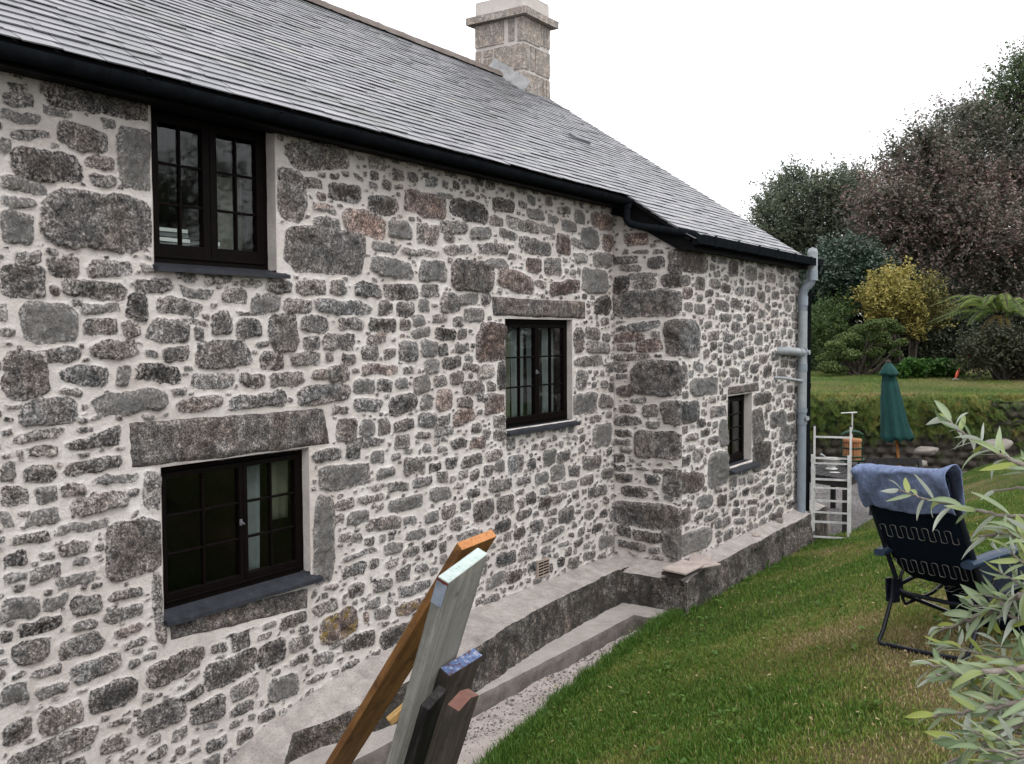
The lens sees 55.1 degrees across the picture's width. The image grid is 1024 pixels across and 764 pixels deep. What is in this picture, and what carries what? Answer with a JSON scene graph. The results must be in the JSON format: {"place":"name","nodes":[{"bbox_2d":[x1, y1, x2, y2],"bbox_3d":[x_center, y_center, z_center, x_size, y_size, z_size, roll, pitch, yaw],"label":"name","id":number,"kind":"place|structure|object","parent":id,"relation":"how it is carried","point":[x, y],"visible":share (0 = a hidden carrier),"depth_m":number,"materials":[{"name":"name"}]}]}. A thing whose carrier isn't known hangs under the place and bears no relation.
{"place":"outdoors","nodes":[
{"label":"outdoors","id":0,"kind":"place"},
{"bbox_2d":[457,630,635,763],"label":"sand strip","id":1,"kind":"object","parent":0,"point":[474,749],"visible":0.11,"depth_m":7.13,"materials":[{"name":"white gravel"}]},
{"bbox_2d":[463,634,630,762],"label":"stone chips","id":2,"kind":"object","parent":1,"relation":"on","point":[534,700],"visible":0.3,"depth_m":7.29,"materials":[{"name":"grey gravel"}]},
{"bbox_2d":[323,0,1023,321],"label":"sky","id":3,"kind":"structure","parent":0,"point":[714,94],"materials":[{"name":"white"}]},
{"bbox_2d":[480,454,1023,763],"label":"lawn","id":4,"kind":"structure","parent":0,"point":[977,488],"depth_m":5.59,"materials":[{"name":"green plant"}]},
{"bbox_2d":[325,530,495,763],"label":"leaning board","id":5,"kind":"object","parent":4,"relation":"on","point":[395,671],"visible":0.73,"depth_m":4.26,"materials":[{"name":"brown wood"}]},
{"bbox_2d":[404,685,445,763],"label":"short post","id":6,"kind":"object","parent":4,"relation":"on","point":[425,725],"visible":1,"depth_m":2.93,"materials":[{"name":"black wood"}]},
{"bbox_2d":[386,548,487,763],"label":"scaffold board","id":7,"kind":"object","parent":4,"relation":"on","point":[454,592],"visible":0.75,"depth_m":3.18,"materials":[{"name":"white paint"}]},
{"bbox_2d":[386,703,402,724],"bbox_3d":[-0.331,1.077,3.327,0.220,0.027,0.031,-37,19,-19],"label":"pine offcut","id":8,"kind":"object","parent":7,"relation":"attached to","point":[392,718],"visible":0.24,"depth_m":3.29,"materials":[{"name":"beige wood"}]},
{"bbox_2d":[424,648,481,763],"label":"scaffold board","id":9,"kind":"object","parent":4,"relation":"on","point":[456,676],"visible":0.43,"depth_m":3.35,"materials":[{"name":"blue paint"}]},
{"bbox_2d":[430,689,478,763],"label":"short post","id":10,"kind":"object","parent":4,"relation":"on","point":[460,708],"visible":1,"depth_m":2.83,"materials":[{"name":"brown wood"}]},
{"bbox_2d":[472,603,700,763],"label":"edge grass","id":11,"kind":"structure","parent":4,"relation":"on","point":[503,743],"depth_m":7.19,"materials":[{"name":"green plant"}]},
{"bbox_2d":[463,522,1008,761],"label":"fallen leaves","id":12,"kind":"object","parent":4,"relation":"on","point":[810,717],"visible":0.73,"depth_m":6.57,"materials":[{"name":"brown plant"}]},
{"bbox_2d":[515,538,1008,763],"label":"lawn weeds","id":13,"kind":"object","parent":4,"relation":"on","point":[735,708],"visible":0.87,"depth_m":6.37,"materials":[{"name":"green plant"}]},
{"bbox_2d":[765,559,778,568],"bbox_3d":[2.885,2.026,10.945,0.240,0.150,0.293,1,3,33],"label":"weed","id":14,"kind":"object","parent":4,"relation":"on","point":[767,564],"visible":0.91,"depth_m":10.90,"materials":[{"name":"green plant"}]},
{"bbox_2d":[869,472,1023,660],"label":"recliner chair","id":15,"kind":"object","parent":4,"relation":"on","point":[920,547],"visible":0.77,"depth_m":5.47,"materials":[{"name":"black fabric"}]},
{"bbox_2d":[850,463,964,515],"bbox_3d":[2.143,0.572,5.338,0.188,0.327,0.652,-2,3,-25],"label":"towel","id":16,"kind":"object","parent":15,"relation":"on","point":[872,481],"visible":0.83,"depth_m":5.31,"materials":[{"name":"fabric"}]},
{"bbox_2d":[881,400,1023,763],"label":"silver shrub","id":17,"kind":"object","parent":4,"relation":"on","point":[963,675],"visible":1,"depth_m":1.89,"materials":[{"name":"green plant"}]},
{"bbox_2d":[820,453,839,469],"bbox_3d":[4.699,1.164,14.437,0.286,0.240,0.280,1,3,33],"label":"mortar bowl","id":18,"kind":"object","parent":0,"point":[831,467],"visible":0.77,"depth_m":14.37,"materials":[{"name":"white ceramic"}]},
{"bbox_2d":[810,400,1023,534],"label":"ground","id":19,"kind":"structure","parent":0,"point":[835,518],"depth_m":15.65,"materials":[{"name":"grey gravel"}]},
{"bbox_2d":[0,0,827,763],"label":"cottage","id":20,"kind":"structure","parent":19,"relation":"on","point":[426,226],"depth_m":6.74,"materials":[{"name":"stone"}]},
{"bbox_2d":[151,107,267,269],"bbox_3d":[-1.797,-1.117,5.769,0.092,0.880,0.914,1,3,33],"label":"window","id":21,"kind":"structure","parent":20,"relation":"in","point":[208,253],"depth_m":5.75,"materials":[{"name":"black wood"}]},
{"bbox_2d":[217,176,241,250],"bbox_3d":[-1.779,-1.010,6.134,0.037,0.530,0.225,1,3,33],"label":"curtain","id":22,"kind":"object","parent":20,"relation":"hanging from","point":[225,220],"visible":0.52,"depth_m":6.13,"materials":[{"name":"fabric"}]},
{"bbox_2d":[161,450,303,609],"bbox_3d":[-1.695,0.854,5.961,0.108,0.816,1.152,1,3,33],"label":"window","id":23,"kind":"structure","parent":20,"relation":"in","point":[244,577],"depth_m":5.99,"materials":[{"name":"black wood"}]},
{"bbox_2d":[247,464,259,569],"bbox_3d":[-1.652,0.847,6.210,0.042,0.766,0.170,1,3,33],"label":"curtain","id":24,"kind":"object","parent":20,"relation":"hanging from","point":[253,481],"visible":0.52,"depth_m":6.23,"materials":[{"name":"fabric"}]},
{"bbox_2d":[271,460,287,519],"bbox_3d":[-1.523,0.668,6.381,0.031,0.446,0.160,1,3,33],"label":"curtain","id":25,"kind":"object","parent":20,"relation":"hanging from","point":[279,486],"visible":0.59,"depth_m":6.40,"materials":[{"name":"fabric"}]},
{"bbox_2d":[505,328,509,417],"bbox_3d":[-0.102,-0.080,8.488,0.031,0.887,0.272,1,3,33],"label":"curtain","id":26,"kind":"object","parent":20,"relation":"hanging from","point":[507,351],"visible":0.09,"depth_m":8.58,"materials":[{"name":"fabric"}]},
{"bbox_2d":[510,328,522,416],"bbox_3d":[0.050,-0.092,8.719,0.030,0.887,0.193,1,3,33],"label":"curtain","id":27,"kind":"object","parent":20,"relation":"hanging from","point":[513,348],"visible":0.72,"depth_m":8.67,"materials":[{"name":"fabric"}]},
{"bbox_2d":[526,328,530,414],"bbox_3d":[0.192,-0.103,8.934,0.030,0.887,0.193,1,3,33],"label":"curtain","id":28,"kind":"object","parent":20,"relation":"hanging from","point":[528,348],"visible":0.22,"depth_m":8.87,"materials":[{"name":"fabric"}]},
{"bbox_2d":[505,319,566,427],"bbox_3d":[0.193,-0.091,8.779,0.108,0.937,1.148,1,3,33],"label":"window","id":29,"kind":"structure","parent":20,"relation":"in","point":[535,417],"depth_m":8.80,"materials":[{"name":"black wood"}]},
{"bbox_2d":[541,328,553,412],"bbox_3d":[0.334,-0.114,9.145,0.028,0.887,0.226,1,3,33],"label":"curtain","id":30,"kind":"object","parent":20,"relation":"hanging from","point":[544,349],"visible":0.69,"depth_m":9.11,"materials":[{"name":"fabric"}]},
{"bbox_2d":[661,569,697,577],"bbox_3d":[1.596,1.797,9.323,0.220,0.034,0.360,1,3,33],"label":"loose tile","id":31,"kind":"object","parent":20,"relation":"on","point":[666,573],"visible":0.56,"depth_m":9.18,"materials":[{"name":"black stone"}]},
{"bbox_2d":[662,559,703,574],"bbox_3d":[1.621,1.749,9.271,0.240,0.043,0.400,2,3,36],"label":"loose tile","id":32,"kind":"object","parent":31,"relation":"on","point":[683,567],"visible":1,"depth_m":9.23,"materials":[{"name":"beige stone"}]},
{"bbox_2d":[699,561,720,568],"bbox_3d":[1.843,1.767,9.494,0.320,0.019,0.170,-2,3,-31],"label":"loose tile","id":33,"kind":"object","parent":20,"relation":"on","point":[712,564],"visible":0.49,"depth_m":9.47,"materials":[{"name":"beige stone"}]},
{"bbox_2d":[689,554,710,564],"bbox_3d":[1.852,1.748,9.678,0.200,0.022,0.400,0,3,13],"label":"loose tile","id":34,"kind":"object","parent":33,"relation":"on","point":[702,558],"visible":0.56,"depth_m":9.67,"materials":[{"name":"beige stone"}]},
{"bbox_2d":[728,394,743,463],"bbox_3d":[2.422,0.518,10.907,0.092,0.766,0.767,1,3,33],"label":"window","id":35,"kind":"structure","parent":20,"relation":"in","point":[739,455],"depth_m":11.11,"materials":[{"name":"black glass"}]},
{"bbox_2d":[752,533,760,536],"bbox_3d":[2.749,1.718,11.033,0.085,0.037,0.172,1,3,33],"label":"loose stone","id":36,"kind":"object","parent":20,"relation":"on","point":[756,534],"visible":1,"depth_m":10.98,"materials":[{"name":"stone"}]},
{"bbox_2d":[775,518,782,522],"bbox_3d":[3.216,1.668,11.820,0.103,0.072,0.101,1,3,33],"label":"loose stone","id":37,"kind":"object","parent":20,"relation":"on","point":[779,520],"visible":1,"depth_m":11.78,"materials":[{"name":"grey stone"}]},
{"bbox_2d":[289,603,688,763],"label":"kerb","id":38,"kind":"structure","parent":19,"relation":"on","point":[583,640],"depth_m":7.91,"materials":[{"name":"concrete"}]},
{"bbox_2d":[822,504,830,535],"bbox_3d":[4.092,1.921,13.275,0.436,0.551,0.409,1,3,33],"label":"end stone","id":39,"kind":"object","parent":19,"relation":"on","point":[829,529],"visible":0.09,"depth_m":13.18,"materials":[{"name":"grey stone"}]},
{"bbox_2d":[811,424,851,538],"bbox_3d":[4.070,1.312,12.516,0.494,1.521,0.264,1,3,19],"label":"ladder","id":40,"kind":"object","parent":19,"relation":"on","point":[848,480],"visible":0.94,"depth_m":12.50,"materials":[{"name":"metal"}]},
{"bbox_2d":[810,483,872,533],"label":"patio chips","id":41,"kind":"object","parent":19,"relation":"on","point":[827,504],"visible":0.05,"depth_m":15.82,"materials":[{"name":"grey gravel"}]},
{"bbox_2d":[810,461,876,532],"bbox_3d":[4.859,1.665,14.587,0.804,0.778,2.133,1,3,33],"label":"garden table","id":42,"kind":"object","parent":19,"relation":"on","point":[821,471],"visible":0.32,"depth_m":13.90,"materials":[{"name":"grey wood"}]},
{"bbox_2d":[840,412,864,466],"bbox_3d":[5.112,0.858,14.751,0.370,0.822,0.370,1,3,33],"label":"fruit press","id":43,"kind":"object","parent":42,"relation":"on","point":[857,456],"visible":0.74,"depth_m":14.68,"materials":[{"name":"brown wood"}]},
{"bbox_2d":[867,458,922,467],"bbox_3d":[6.521,1.623,16.558,0.920,0.640,0.424,0,3,-1],"label":"table","id":44,"kind":"object","parent":19,"relation":"on","point":[899,461],"visible":0.2,"depth_m":16.71,"materials":[{"name":"grey wood"}]},
{"bbox_2d":[879,359,914,465],"bbox_3d":[6.748,0.759,17.170,0.635,2.309,0.557,1,3,33],"label":"garden umbrella","id":45,"kind":"object","parent":19,"relation":"on","point":[895,425],"visible":0.83,"depth_m":17.08,"materials":[{"name":"green fabric"}]},
{"bbox_2d":[810,401,1023,470],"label":"retaining wall","id":46,"kind":"structure","parent":19,"relation":"on","point":[959,456],"depth_m":19.81,"materials":[{"name":"grey stone"}]},
{"bbox_2d":[810,390,1023,461],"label":"fern cover","id":47,"kind":"object","parent":46,"relation":"attached to","point":[953,407],"visible":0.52,"depth_m":19.70,"materials":[{"name":"green plant"}]},
{"bbox_2d":[981,439,1013,451],"bbox_3d":[9.031,1.177,18.290,0.524,0.180,1.216,1,3,33],"label":"edging rock","id":48,"kind":"object","parent":46,"relation":"on","point":[1008,443],"visible":0.3,"depth_m":18.10,"materials":[{"name":"grey stone"}]},
{"bbox_2d":[915,460,927,467],"bbox_3d":[7.746,1.552,18.574,0.226,0.143,0.324,1,3,33],"label":"edging rock","id":49,"kind":"object","parent":19,"relation":"on","point":[924,463],"visible":0.44,"depth_m":18.46,"materials":[{"name":"grey stone"}]},
{"bbox_2d":[913,446,938,455],"bbox_3d":[8.003,1.331,18.938,0.434,0.147,0.737,1,3,33],"label":"edging rock","id":50,"kind":"object","parent":19,"relation":"on","point":[926,450],"visible":1,"depth_m":18.71,"materials":[{"name":"grey stone"}]},
{"bbox_2d":[811,347,1023,401],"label":"lawn","id":51,"kind":"structure","parent":0,"point":[961,382],"depth_m":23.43,"materials":[{"name":"green plant"}]},
{"bbox_2d":[739,150,880,287],"bbox_3d":[11.906,-5.026,38.760,6.980,8.423,5.571,0,3,3],"label":"sycamore tree","id":52,"kind":"object","parent":51,"relation":"on","point":[791,225],"visible":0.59,"depth_m":37.88,"materials":[{"name":"green plant"}]},
{"bbox_2d":[811,286,862,370],"bbox_3d":[9.299,-1.422,29.490,2.112,2.913,2.704,1,3,33],"label":"green shrub","id":53,"kind":"object","parent":51,"relation":"on","point":[825,327],"visible":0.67,"depth_m":29.13,"materials":[{"name":"green plant"}]},
{"bbox_2d":[798,228,908,336],"bbox_3d":[10.543,-2.618,31.194,3.848,4.594,3.858,1,3,33],"label":"holly bush","id":54,"kind":"object","parent":51,"relation":"on","point":[845,267],"visible":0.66,"depth_m":30.65,"materials":[{"name":"green plant"}]},
{"bbox_2d":[814,318,908,374],"bbox_3d":[9.798,-0.927,27.459,3.160,1.767,1.754,-1,3,-11],"label":"clipped conifer","id":55,"kind":"object","parent":51,"relation":"on","point":[853,338],"visible":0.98,"depth_m":27.21,"materials":[{"name":"green plant"}]},
{"bbox_2d":[844,255,960,365],"bbox_3d":[11.798,-2.025,29.436,3.686,3.615,2.200,-1,3,-9],"label":"golden shrub","id":56,"kind":"object","parent":51,"relation":"on","point":[896,300],"visible":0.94,"depth_m":29.15,"materials":[{"name":"yellow plant"}]},
{"bbox_2d":[798,261,1023,359],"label":"hedge","id":57,"kind":"object","parent":51,"relation":"on","point":[853,321],"visible":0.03,"depth_m":32.83,"materials":[{"name":"green plant"}]},
{"bbox_2d":[837,296,985,368],"bbox_3d":[12.598,-1.157,30.412,4.713,3.091,2.868,-1,3,-17],"label":"dark shrub","id":58,"kind":"object","parent":51,"relation":"on","point":[933,346],"visible":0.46,"depth_m":29.97,"materials":[{"name":"green plant"}]},
{"bbox_2d":[829,81,1023,320],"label":"copper beech","id":59,"kind":"object","parent":51,"relation":"on","point":[951,205],"visible":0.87,"depth_m":33.65,"materials":[{"name":"brown plant"}]},
{"bbox_2d":[895,356,970,378],"bbox_3d":[11.141,-0.346,26.160,2.466,0.694,1.158,-1,3,-11],"label":"leafy mound","id":60,"kind":"object","parent":51,"relation":"on","point":[908,366],"visible":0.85,"depth_m":25.73,"materials":[{"name":"green plant"}]},
{"bbox_2d":[952,368,959,379],"bbox_3d":[11.299,-0.182,24.988,0.287,0.339,0.086,-1,3,-5],"label":"lawn toy","id":61,"kind":"object","parent":51,"relation":"on","point":[956,374],"visible":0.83,"depth_m":24.97,"materials":[{"name":"orange paint"}]},
{"bbox_2d":[926,293,1023,377],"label":"tree fern","id":62,"kind":"object","parent":51,"relation":"on","point":[1002,310],"visible":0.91,"depth_m":25.39,"materials":[{"name":"green plant"}]},
{"bbox_2d":[941,316,1023,379],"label":"dark shrub","id":63,"kind":"object","parent":51,"relation":"on","point":[1002,346],"visible":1,"depth_m":24.45,"materials":[{"name":"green plant"}]},
{"bbox_2d":[949,31,1023,164],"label":"sycamore tree","id":64,"kind":"object","parent":51,"relation":"on","point":[1014,86],"visible":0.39,"depth_m":36.33,"materials":[{"name":"green plant"}]},
{"bbox_2d":[1011,369,1023,377],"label":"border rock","id":65,"kind":"object","parent":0,"point":[1019,375],"visible":0.26,"depth_m":25.21,"materials":[{"name":"grey stone"}]},
{"bbox_3d":[-2.034,-0.766,5.698,0.150,0.022,0.251,1,3,33],"label":"book","id":66,"kind":"object","parent":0,"visible":0},
{"bbox_2d":[160,242,189,245],"bbox_3d":[-2.033,-0.794,5.699,0.150,0.022,0.285,1,3,33],"label":"book","id":67,"kind":"object","parent":66,"relation":"on","point":[174,243],"visible":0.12,"depth_m":5.68,"materials":[{"name":"paper"}]},
{"bbox_2d":[160,237,189,243],"bbox_3d":[-2.036,-0.822,5.693,0.150,0.022,0.292,1,3,33],"label":"book","id":68,"kind":"object","parent":67,"relation":"on","point":[172,240],"visible":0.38,"depth_m":5.67,"materials":[{"name":"white paper"}]},
{"bbox_2d":[160,232,188,238],"bbox_3d":[-2.033,-0.850,5.697,0.150,0.022,0.258,1,3,33],"label":"book","id":69,"kind":"object","parent":68,"relation":"on","point":[170,235],"visible":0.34,"depth_m":5.67,"materials":[{"name":"paper"}]},
{"bbox_2d":[159,227,187,233],"bbox_3d":[-2.038,-0.878,5.687,0.150,0.022,0.267,1,3,33],"label":"book","id":70,"kind":"object","parent":69,"relation":"on","point":[168,230],"visible":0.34,"depth_m":5.67,"materials":[{"name":"white paper"}]},
{"bbox_3d":[-1.876,-0.778,5.937,0.150,0.022,0.127,1,3,33],"label":"book","id":71,"kind":"object","parent":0,"visible":0},
{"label":"book","id":72,"kind":"object","parent":71,"relation":"on","visible":0},
{"bbox_2d":[189,241,219,245],"bbox_3d":[-1.872,-0.835,5.941,0.150,0.022,0.136,1,3,33],"label":"book","id":73,"kind":"object","parent":72,"relation":"on","point":[195,243],"visible":0.27,"depth_m":5.89,"materials":[{"name":"grey paper"}]},
{"bbox_2d":[188,236,198,241],"bbox_3d":[-1.883,-0.862,5.924,0.150,0.022,0.124,1,3,33],"label":"book","id":74,"kind":"object","parent":73,"relation":"on","point":[193,238],"visible":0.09,"depth_m":5.87,"materials":[{"name":"paper"}]}
]}

